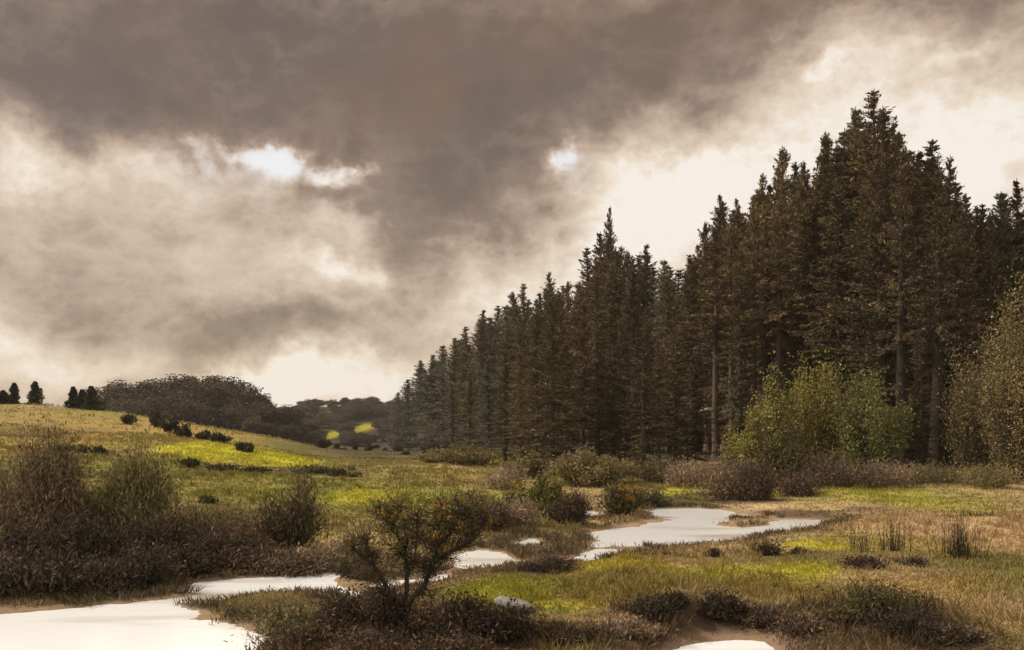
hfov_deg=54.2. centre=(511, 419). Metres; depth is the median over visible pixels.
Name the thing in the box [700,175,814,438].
spruce tree
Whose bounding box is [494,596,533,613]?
stone
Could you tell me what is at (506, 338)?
spruce tree
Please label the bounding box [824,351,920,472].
leafy bush
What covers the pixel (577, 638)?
bank scrub
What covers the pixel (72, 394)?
fir tree
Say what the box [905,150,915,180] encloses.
spruce tree
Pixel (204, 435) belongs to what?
gorse shrub
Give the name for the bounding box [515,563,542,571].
heather tussock
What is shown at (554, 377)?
spruce tree
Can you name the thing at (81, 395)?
fir tree
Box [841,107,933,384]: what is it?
larch tree
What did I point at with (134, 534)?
bank shrub
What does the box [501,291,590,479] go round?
spruce tree
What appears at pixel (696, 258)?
larch tree
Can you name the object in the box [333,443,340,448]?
bare tree
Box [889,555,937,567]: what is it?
heather tussock
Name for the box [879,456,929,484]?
bare bush
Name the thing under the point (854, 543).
rush clump
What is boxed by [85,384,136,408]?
bare tree
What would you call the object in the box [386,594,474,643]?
bank scrub
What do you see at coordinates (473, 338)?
spruce tree
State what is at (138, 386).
bare tree
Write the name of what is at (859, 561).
heather tussock
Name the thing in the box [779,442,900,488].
bank shrub
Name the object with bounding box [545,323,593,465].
spruce tree
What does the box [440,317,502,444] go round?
spruce tree
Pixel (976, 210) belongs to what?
spruce tree
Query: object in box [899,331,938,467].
spruce tree
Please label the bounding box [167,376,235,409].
bare tree
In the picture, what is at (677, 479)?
bare bush
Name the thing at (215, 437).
gorse shrub
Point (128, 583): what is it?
bank shrub
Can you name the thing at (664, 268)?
spruce tree
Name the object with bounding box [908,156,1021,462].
spruce tree
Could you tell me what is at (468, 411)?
spruce tree
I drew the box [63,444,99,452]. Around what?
hedge shrub
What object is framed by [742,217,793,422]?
spruce tree
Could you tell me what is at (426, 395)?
spruce tree
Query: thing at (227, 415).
bare tree
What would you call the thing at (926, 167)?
spruce tree
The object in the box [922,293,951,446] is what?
spruce tree
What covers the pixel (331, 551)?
bank shrub
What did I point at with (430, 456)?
leafy bush
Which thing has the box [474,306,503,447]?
spruce tree
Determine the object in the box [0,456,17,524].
bare bush
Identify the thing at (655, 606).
bank scrub
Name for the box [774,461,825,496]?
bank shrub
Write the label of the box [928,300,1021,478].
willow bush
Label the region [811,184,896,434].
spruce tree
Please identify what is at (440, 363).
spruce tree
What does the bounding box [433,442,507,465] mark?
leafy bush
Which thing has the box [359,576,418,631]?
bank scrub
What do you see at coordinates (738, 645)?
puddle
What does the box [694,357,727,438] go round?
spruce tree
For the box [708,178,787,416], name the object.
spruce tree
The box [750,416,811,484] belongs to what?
leafy bush
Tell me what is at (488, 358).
spruce tree
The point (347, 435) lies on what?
bare tree
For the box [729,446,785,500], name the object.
bank shrub
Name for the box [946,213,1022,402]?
spruce tree
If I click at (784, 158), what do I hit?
conifer tree
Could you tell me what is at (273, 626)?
bank scrub
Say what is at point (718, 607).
bank scrub
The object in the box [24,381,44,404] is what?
fir tree
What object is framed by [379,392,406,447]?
spruce tree
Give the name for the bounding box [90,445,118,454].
hedge shrub
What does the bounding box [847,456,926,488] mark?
bare bush
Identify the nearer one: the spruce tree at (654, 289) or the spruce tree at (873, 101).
the spruce tree at (873, 101)
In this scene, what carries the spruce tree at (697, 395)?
on the ground at (704, 635)
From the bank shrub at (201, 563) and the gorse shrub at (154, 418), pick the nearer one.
the bank shrub at (201, 563)
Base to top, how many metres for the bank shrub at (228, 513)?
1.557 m
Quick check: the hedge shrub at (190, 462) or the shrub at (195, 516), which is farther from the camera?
the hedge shrub at (190, 462)
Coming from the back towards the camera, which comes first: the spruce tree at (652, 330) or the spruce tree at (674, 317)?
the spruce tree at (652, 330)
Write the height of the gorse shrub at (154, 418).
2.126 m
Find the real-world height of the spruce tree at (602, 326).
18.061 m
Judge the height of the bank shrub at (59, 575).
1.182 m
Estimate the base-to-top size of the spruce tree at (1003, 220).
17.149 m
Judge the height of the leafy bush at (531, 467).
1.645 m
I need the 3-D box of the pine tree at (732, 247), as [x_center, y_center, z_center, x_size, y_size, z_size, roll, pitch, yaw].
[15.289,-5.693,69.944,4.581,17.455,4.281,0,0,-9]
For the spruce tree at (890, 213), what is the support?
on the ground at (704, 635)
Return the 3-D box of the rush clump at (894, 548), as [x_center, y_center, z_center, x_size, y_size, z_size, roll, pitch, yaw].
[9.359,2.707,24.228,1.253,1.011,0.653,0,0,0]
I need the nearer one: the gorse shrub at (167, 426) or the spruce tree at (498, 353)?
the gorse shrub at (167, 426)
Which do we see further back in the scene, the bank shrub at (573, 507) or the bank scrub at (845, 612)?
the bank shrub at (573, 507)
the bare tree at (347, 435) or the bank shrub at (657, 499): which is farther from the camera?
the bare tree at (347, 435)
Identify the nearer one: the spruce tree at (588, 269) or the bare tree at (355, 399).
the spruce tree at (588, 269)
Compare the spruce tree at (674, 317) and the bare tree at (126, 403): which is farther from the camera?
the bare tree at (126, 403)
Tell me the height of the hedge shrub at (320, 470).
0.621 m
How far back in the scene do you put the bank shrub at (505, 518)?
29.23 m
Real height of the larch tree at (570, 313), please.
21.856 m
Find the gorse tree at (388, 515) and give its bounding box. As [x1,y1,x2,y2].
[320,478,508,611]
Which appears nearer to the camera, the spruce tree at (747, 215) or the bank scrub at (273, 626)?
the bank scrub at (273, 626)
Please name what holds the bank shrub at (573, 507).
on the ground at (704, 635)
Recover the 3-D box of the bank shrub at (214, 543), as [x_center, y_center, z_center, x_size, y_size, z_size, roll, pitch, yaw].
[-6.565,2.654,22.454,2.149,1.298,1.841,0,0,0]
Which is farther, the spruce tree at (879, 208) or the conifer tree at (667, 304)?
the conifer tree at (667, 304)
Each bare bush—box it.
[0,397,116,539]
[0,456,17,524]
[90,406,192,536]
[482,460,539,490]
[631,452,690,482]
[652,455,720,487]
[686,441,764,500]
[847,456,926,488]
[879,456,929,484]
[902,457,969,484]
[938,458,1023,489]
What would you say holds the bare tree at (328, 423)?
on the ground at (704, 635)
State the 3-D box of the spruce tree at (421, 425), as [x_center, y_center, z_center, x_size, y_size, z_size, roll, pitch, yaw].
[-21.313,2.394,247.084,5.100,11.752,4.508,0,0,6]
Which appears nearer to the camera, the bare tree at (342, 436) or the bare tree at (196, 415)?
the bare tree at (196, 415)
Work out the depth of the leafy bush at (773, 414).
50.69 m
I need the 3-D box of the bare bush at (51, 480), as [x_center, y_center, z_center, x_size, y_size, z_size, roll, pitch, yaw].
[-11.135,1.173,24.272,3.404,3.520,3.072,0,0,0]
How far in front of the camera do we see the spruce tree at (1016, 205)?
61.81 m
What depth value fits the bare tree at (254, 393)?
210.52 m
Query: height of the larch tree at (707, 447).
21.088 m
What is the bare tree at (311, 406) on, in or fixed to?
on the ground at (704, 635)
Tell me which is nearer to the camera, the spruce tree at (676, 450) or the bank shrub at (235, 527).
the bank shrub at (235, 527)
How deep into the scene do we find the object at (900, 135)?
64.57 m
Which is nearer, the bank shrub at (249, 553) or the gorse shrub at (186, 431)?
the bank shrub at (249, 553)
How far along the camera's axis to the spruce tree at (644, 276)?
105.47 m
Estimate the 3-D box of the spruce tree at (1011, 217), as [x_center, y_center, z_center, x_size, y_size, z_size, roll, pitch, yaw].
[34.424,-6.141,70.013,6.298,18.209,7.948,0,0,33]
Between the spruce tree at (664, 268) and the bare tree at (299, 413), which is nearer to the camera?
the spruce tree at (664, 268)
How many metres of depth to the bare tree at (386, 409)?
395.29 m
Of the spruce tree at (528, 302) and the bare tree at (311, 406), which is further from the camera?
the bare tree at (311, 406)
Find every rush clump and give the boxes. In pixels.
[845,520,875,552]
[873,512,922,551]
[921,504,1007,559]
[962,509,1009,516]
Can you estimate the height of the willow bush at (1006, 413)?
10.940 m
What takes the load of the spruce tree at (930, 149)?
on the ground at (704, 635)
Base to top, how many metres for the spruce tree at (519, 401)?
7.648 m
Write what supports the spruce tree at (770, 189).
on the ground at (704, 635)
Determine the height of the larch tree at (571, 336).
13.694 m
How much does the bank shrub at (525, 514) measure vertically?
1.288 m
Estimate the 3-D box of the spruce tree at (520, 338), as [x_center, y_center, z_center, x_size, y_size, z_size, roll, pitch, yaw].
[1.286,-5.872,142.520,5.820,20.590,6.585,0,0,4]
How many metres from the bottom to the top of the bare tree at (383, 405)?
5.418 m
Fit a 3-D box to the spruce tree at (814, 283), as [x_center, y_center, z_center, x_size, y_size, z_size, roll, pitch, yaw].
[19.666,-5.628,60.818,6.756,17.556,5.062,0,0,38]
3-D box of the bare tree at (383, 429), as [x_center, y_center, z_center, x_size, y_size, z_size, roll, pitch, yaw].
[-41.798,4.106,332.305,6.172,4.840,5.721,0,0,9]
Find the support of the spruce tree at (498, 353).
on the ground at (704, 635)
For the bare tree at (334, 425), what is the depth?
355.51 m
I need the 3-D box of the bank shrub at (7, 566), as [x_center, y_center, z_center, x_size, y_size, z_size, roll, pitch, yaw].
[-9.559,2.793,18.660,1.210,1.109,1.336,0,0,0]
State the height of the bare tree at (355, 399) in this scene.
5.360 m
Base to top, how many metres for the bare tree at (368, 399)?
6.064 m
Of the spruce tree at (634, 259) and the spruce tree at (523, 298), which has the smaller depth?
the spruce tree at (634, 259)
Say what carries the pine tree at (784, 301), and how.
on the ground at (704, 635)
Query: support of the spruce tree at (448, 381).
on the ground at (704, 635)
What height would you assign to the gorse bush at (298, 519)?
2.540 m
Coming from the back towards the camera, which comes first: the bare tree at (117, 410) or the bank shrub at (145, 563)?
the bare tree at (117, 410)
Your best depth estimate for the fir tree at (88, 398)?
93.84 m
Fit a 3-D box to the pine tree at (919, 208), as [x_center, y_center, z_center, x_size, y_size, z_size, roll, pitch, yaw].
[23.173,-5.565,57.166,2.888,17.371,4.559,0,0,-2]
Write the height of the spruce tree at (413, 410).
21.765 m
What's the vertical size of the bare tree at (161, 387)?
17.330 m
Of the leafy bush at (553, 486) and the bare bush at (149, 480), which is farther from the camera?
the leafy bush at (553, 486)
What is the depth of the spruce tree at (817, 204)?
66.10 m
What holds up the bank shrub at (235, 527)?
on the ground at (704, 635)
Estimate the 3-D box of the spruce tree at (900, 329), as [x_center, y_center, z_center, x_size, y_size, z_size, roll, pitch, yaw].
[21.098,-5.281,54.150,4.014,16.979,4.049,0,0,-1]
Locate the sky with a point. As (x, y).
(297, 200)
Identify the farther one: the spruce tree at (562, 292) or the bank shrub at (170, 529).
the spruce tree at (562, 292)
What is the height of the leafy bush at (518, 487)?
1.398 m
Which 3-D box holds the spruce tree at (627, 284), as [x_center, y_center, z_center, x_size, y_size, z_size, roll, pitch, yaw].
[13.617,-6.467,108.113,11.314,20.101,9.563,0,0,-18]
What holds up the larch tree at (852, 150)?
on the ground at (704, 635)
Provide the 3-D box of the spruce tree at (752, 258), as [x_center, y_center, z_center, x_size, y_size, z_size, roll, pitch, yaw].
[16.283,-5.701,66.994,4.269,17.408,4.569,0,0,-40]
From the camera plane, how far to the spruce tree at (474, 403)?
184.97 m
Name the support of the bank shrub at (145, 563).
on the ground at (704, 635)
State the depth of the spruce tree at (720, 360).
86.41 m
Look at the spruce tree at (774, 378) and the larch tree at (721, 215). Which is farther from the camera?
the larch tree at (721, 215)
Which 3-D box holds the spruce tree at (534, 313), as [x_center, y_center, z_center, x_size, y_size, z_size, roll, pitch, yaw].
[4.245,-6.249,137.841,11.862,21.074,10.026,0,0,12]
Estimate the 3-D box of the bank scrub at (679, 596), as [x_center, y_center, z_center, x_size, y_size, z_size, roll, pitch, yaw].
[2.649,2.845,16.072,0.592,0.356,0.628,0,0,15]
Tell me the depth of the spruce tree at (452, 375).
198.76 m
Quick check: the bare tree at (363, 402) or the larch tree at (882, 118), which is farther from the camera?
the bare tree at (363, 402)
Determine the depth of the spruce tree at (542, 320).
136.60 m
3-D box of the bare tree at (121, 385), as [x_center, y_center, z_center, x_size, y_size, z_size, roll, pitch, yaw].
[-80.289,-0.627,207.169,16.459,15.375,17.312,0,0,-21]
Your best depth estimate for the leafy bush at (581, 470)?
47.24 m
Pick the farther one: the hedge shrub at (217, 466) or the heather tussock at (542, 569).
the hedge shrub at (217, 466)
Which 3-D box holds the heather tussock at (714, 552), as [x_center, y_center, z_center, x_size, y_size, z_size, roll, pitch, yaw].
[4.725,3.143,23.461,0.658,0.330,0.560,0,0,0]
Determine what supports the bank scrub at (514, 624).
on the ground at (704, 635)
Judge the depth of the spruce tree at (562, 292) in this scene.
153.76 m
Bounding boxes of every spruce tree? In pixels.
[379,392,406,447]
[384,379,418,447]
[385,387,415,439]
[386,360,429,447]
[399,371,428,445]
[405,367,422,429]
[406,345,452,446]
[411,364,439,447]
[413,355,440,447]
[416,366,429,434]
[417,388,439,441]
[417,408,425,444]
[425,339,460,448]
[432,373,451,441]
[433,385,466,450]
[434,338,474,442]
[437,338,461,445]
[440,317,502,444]
[440,326,478,432]
[450,352,474,445]
[453,305,513,447]
[457,310,494,444]
[457,373,481,448]
[461,306,531,445]
[463,360,512,457]
[467,374,479,447]
[468,319,486,359]
[470,330,493,394]
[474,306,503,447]
[474,350,498,447]
[485,353,519,460]
[495,283,533,442]
[500,346,541,459]
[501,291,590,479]
[506,299,546,438]
[506,307,531,444]
[509,290,564,427]
[510,318,563,459]
[511,293,547,439]
[512,271,563,431]
[521,299,533,330]
[540,366,579,446]
[542,307,568,442]
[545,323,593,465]
[547,267,602,447]
[554,285,570,322]
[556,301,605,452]
[561,248,595,443]
[569,298,609,446]
[575,331,623,460]
[576,297,635,466]
[582,231,609,277]
[584,251,629,447]
[590,266,643,420]
[593,323,668,475]
[618,312,671,478]
[622,267,659,447]
[627,244,655,447]
[630,307,660,447]
[631,257,641,313]
[634,254,643,305]
[636,259,720,449]
[636,261,683,452]
[639,287,680,432]
[640,252,658,313]
[650,318,697,469]
[651,269,685,406]
[653,267,676,315]
[655,312,687,453]
[658,346,719,470]
[662,255,703,448]
[670,354,703,451]
[681,209,749,452]
[688,339,720,440]
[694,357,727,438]
[699,202,729,443]
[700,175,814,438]
[702,217,749,434]
[703,352,728,440]
[706,201,752,393]
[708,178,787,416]
[711,250,769,443]
[719,184,773,437]
[720,272,790,408]
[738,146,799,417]
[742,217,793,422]
[744,186,796,427]
[747,150,858,401]
[757,350,797,403]
[758,147,858,413]
[778,181,848,423]
[781,336,812,419]
[784,161,810,204]
[785,107,866,394]
[796,115,872,376]
[796,169,811,196]
[803,150,945,436]
[809,89,930,405]
[822,146,898,393]
[829,120,977,439]
[832,128,848,165]
[851,152,910,412]
[861,123,890,147]
[861,166,932,468]
[892,150,954,461]
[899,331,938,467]
[902,179,985,471]
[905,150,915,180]
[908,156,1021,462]
[912,138,976,412]
[913,194,988,464]
[921,159,945,184]
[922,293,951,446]
[924,216,993,471]
[928,202,978,435]
[945,181,965,221]
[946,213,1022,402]
[947,215,1022,432]
[970,205,984,244]
[972,193,1023,375]
[976,203,989,242]
[995,204,1014,280]
[1004,178,1023,330]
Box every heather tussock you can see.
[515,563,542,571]
[516,552,589,573]
[637,550,670,555]
[702,547,725,557]
[743,537,787,555]
[783,546,816,554]
[836,551,896,569]
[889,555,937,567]
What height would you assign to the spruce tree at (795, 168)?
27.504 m
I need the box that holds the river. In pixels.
[0,508,824,649]
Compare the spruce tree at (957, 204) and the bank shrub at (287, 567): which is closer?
the bank shrub at (287, 567)
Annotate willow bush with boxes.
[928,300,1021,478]
[963,259,1023,483]
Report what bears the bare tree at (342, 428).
on the ground at (704, 635)
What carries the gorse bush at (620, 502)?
on the ground at (704, 635)
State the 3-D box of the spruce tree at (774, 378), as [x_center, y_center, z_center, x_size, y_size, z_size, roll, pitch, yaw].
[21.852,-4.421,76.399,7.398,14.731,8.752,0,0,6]
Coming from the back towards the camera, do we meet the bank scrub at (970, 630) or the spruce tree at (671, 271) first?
the spruce tree at (671, 271)
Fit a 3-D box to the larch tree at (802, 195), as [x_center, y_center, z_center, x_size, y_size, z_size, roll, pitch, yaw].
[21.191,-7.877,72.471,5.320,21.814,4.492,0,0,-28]
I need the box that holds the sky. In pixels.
[0,0,1023,406]
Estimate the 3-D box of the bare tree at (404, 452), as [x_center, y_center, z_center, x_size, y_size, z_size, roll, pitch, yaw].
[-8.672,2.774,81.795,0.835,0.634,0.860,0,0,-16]
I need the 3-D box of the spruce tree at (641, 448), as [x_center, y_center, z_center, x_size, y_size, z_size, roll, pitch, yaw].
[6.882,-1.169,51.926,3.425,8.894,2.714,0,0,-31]
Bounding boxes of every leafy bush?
[412,445,444,462]
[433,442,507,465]
[501,478,532,508]
[503,451,547,477]
[523,471,566,517]
[535,441,640,487]
[717,393,783,474]
[744,351,815,460]
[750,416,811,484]
[779,348,869,474]
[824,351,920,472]
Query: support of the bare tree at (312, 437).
on the ground at (704, 635)
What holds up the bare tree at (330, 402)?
on the ground at (704, 635)
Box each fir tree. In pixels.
[0,390,11,403]
[8,382,20,403]
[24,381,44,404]
[63,386,79,407]
[73,389,94,408]
[80,386,104,410]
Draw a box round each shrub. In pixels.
[0,503,77,564]
[0,535,130,599]
[0,540,32,597]
[0,550,52,592]
[27,498,130,565]
[53,443,86,451]
[59,460,144,538]
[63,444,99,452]
[75,553,156,595]
[86,511,182,560]
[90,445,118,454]
[94,529,195,589]
[120,412,137,424]
[128,494,213,558]
[147,405,170,426]
[156,487,225,541]
[157,543,224,578]
[158,415,180,432]
[171,510,262,567]
[172,456,201,467]
[173,422,193,436]
[194,429,210,439]
[198,494,219,503]
[200,462,241,471]
[201,487,267,539]
[206,541,298,570]
[207,431,233,442]
[210,505,288,551]
[216,544,337,577]
[234,441,254,452]
[237,466,272,472]
[287,527,375,574]
[292,464,335,473]
[323,467,365,476]
[455,482,517,530]
[500,487,547,526]
[543,485,598,524]
[623,489,674,507]
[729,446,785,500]
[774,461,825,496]
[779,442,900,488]
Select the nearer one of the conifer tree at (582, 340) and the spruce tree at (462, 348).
the conifer tree at (582, 340)
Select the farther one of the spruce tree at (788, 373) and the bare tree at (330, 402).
the bare tree at (330, 402)
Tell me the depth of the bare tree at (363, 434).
321.28 m
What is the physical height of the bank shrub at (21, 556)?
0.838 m
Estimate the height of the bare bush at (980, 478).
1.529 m
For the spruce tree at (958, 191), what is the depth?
75.52 m
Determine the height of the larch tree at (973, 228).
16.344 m
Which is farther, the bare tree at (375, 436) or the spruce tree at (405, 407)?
the bare tree at (375, 436)
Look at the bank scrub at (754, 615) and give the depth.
15.81 m
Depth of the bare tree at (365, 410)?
388.15 m
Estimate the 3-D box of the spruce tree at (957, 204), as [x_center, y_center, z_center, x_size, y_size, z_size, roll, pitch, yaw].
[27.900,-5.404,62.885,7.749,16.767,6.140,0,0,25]
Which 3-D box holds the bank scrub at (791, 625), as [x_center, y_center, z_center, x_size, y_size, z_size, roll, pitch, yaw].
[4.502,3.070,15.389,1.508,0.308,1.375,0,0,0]
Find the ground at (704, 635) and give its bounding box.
[0,403,1023,649]
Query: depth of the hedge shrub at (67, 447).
57.25 m
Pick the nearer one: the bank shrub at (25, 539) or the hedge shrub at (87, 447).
the bank shrub at (25, 539)
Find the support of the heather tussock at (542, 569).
on the ground at (704, 635)
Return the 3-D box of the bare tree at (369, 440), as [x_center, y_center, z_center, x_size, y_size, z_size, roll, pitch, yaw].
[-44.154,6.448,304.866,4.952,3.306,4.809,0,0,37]
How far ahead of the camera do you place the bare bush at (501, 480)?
44.77 m
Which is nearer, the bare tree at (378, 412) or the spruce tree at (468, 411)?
the spruce tree at (468, 411)
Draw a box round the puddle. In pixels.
[675,640,773,649]
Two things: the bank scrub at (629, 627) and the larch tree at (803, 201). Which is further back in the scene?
the larch tree at (803, 201)
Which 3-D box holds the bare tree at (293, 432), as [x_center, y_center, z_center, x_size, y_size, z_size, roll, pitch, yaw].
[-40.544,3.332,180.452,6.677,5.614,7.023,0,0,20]
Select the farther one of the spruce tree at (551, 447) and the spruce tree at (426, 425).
the spruce tree at (426, 425)
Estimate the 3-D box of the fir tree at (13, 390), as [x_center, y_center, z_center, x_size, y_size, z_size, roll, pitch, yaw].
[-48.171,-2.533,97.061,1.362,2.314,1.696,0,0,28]
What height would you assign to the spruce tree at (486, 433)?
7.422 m
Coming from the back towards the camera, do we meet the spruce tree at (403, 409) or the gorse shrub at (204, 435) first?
the spruce tree at (403, 409)
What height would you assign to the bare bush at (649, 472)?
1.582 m
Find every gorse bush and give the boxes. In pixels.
[248,452,346,549]
[594,468,650,516]
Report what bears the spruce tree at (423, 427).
on the ground at (704, 635)
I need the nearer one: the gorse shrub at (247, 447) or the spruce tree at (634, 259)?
the gorse shrub at (247, 447)
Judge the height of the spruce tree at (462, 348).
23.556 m
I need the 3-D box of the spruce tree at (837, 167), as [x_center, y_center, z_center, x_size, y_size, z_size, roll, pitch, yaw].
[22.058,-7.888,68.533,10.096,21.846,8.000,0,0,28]
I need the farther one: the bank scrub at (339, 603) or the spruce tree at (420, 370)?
the spruce tree at (420, 370)
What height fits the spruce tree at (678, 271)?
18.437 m
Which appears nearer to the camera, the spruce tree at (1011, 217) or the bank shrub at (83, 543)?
the bank shrub at (83, 543)
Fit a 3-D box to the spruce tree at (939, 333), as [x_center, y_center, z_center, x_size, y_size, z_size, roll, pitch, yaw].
[22.593,-4.751,52.843,4.187,15.938,4.223,0,0,-1]
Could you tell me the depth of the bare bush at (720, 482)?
40.81 m
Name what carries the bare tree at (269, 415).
on the ground at (704, 635)
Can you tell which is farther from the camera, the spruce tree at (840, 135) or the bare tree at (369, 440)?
the bare tree at (369, 440)
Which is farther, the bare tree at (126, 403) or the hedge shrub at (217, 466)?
the bare tree at (126, 403)
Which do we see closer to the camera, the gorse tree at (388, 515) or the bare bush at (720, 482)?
the gorse tree at (388, 515)
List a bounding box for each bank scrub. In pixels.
[223,582,325,646]
[262,608,365,647]
[294,581,370,626]
[321,622,427,649]
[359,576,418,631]
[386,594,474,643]
[403,620,511,649]
[429,582,509,635]
[454,591,562,645]
[524,618,603,646]
[584,611,678,639]
[618,585,699,624]
[660,588,692,608]
[692,583,757,620]
[718,603,791,627]
[755,607,843,635]
[815,571,946,614]
[817,595,874,621]
[827,597,969,641]
[894,619,1003,647]
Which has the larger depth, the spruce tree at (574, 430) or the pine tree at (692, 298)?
the spruce tree at (574, 430)
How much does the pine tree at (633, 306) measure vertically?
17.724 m
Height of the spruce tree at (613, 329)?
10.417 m
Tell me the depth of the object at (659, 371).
55.99 m
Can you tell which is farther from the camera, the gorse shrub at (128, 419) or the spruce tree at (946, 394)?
the gorse shrub at (128, 419)
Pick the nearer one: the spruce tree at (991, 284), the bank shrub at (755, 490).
the bank shrub at (755, 490)
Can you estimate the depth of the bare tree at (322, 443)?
85.24 m
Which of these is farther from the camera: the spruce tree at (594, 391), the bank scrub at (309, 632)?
the spruce tree at (594, 391)
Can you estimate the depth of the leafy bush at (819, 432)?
51.12 m
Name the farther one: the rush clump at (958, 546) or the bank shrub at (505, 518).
the bank shrub at (505, 518)
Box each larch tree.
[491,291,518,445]
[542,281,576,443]
[556,332,586,447]
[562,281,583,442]
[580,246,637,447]
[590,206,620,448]
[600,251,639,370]
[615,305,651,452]
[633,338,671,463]
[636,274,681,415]
[670,222,724,451]
[679,245,714,450]
[685,194,728,450]
[712,190,796,380]
[718,198,747,437]
[724,172,780,408]
[749,152,851,373]
[774,131,834,372]
[774,160,813,401]
[776,127,867,360]
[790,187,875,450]
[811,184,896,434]
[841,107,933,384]
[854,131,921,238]
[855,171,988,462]
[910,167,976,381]
[967,211,979,271]
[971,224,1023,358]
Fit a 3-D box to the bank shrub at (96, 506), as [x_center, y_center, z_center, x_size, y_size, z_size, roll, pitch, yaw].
[-9.986,1.971,24.647,2.358,1.981,2.066,0,0,-16]
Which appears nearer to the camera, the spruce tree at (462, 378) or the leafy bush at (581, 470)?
the leafy bush at (581, 470)
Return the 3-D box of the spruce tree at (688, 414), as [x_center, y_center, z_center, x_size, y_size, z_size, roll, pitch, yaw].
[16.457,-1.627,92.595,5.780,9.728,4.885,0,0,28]
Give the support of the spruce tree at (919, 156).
on the ground at (704, 635)
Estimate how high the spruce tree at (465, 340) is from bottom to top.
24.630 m
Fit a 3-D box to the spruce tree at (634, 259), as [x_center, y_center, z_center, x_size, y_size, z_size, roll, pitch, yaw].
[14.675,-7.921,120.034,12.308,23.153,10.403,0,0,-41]
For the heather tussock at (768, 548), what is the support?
on the ground at (704, 635)
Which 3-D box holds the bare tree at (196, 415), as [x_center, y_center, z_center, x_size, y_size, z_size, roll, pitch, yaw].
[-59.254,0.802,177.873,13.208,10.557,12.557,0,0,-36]
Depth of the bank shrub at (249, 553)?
21.98 m
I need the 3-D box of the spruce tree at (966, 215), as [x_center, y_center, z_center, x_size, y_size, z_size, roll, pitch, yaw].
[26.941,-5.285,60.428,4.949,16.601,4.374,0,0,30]
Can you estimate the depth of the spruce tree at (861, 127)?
71.26 m
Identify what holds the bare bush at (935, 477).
on the ground at (704, 635)
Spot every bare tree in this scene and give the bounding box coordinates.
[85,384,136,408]
[98,404,125,412]
[102,380,161,402]
[106,393,167,411]
[124,381,162,399]
[126,395,184,421]
[134,373,205,402]
[148,395,217,425]
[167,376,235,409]
[170,375,199,390]
[184,398,226,427]
[189,377,270,409]
[201,375,234,388]
[211,408,242,430]
[214,402,260,430]
[225,385,275,410]
[241,415,279,436]
[250,400,295,427]
[272,404,309,439]
[275,423,305,441]
[296,399,312,404]
[300,420,321,443]
[301,403,318,413]
[302,429,328,444]
[313,398,325,408]
[315,439,333,448]
[324,420,335,428]
[325,399,337,407]
[329,405,343,410]
[330,422,341,428]
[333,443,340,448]
[334,426,354,432]
[336,397,350,406]
[336,431,354,444]
[337,423,354,434]
[341,433,361,444]
[344,435,366,445]
[351,398,361,402]
[352,405,375,419]
[353,401,373,405]
[358,432,369,437]
[362,396,382,404]
[362,436,374,443]
[364,399,380,404]
[364,444,374,450]
[370,417,390,428]
[370,434,379,441]
[374,402,388,409]
[374,409,385,417]
[376,431,388,440]
[377,426,389,434]
[381,404,401,414]
[391,445,403,450]
[401,450,410,454]
[425,441,441,449]
[441,442,453,449]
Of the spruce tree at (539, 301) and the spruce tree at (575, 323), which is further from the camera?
the spruce tree at (539, 301)
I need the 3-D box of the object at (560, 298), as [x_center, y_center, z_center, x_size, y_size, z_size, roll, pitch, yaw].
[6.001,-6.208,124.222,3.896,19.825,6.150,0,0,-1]
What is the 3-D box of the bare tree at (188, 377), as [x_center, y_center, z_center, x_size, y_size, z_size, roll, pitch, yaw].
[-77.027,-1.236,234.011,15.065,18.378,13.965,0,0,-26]
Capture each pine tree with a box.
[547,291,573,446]
[571,255,616,446]
[602,269,654,449]
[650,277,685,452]
[666,262,722,446]
[683,226,751,460]
[695,214,762,456]
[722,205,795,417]
[739,202,811,410]
[768,200,832,398]
[794,175,865,412]
[894,170,949,463]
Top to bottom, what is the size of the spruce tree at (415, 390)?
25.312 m
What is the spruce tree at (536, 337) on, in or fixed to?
on the ground at (704, 635)
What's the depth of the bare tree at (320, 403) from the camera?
428.95 m
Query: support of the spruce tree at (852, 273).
on the ground at (704, 635)
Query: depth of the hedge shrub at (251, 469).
53.09 m
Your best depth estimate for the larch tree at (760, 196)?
77.07 m
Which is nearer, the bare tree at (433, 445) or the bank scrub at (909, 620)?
the bank scrub at (909, 620)
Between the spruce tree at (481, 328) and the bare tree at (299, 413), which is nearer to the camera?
the spruce tree at (481, 328)
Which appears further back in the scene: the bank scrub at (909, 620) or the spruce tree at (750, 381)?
the spruce tree at (750, 381)
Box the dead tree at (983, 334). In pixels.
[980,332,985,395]
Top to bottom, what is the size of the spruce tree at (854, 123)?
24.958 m
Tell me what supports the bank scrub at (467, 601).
on the ground at (704, 635)
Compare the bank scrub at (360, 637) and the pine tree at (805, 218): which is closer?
the bank scrub at (360, 637)
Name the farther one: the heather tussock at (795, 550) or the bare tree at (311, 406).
the bare tree at (311, 406)
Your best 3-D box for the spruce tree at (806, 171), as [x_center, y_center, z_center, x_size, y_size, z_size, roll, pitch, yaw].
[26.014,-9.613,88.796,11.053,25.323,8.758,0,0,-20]

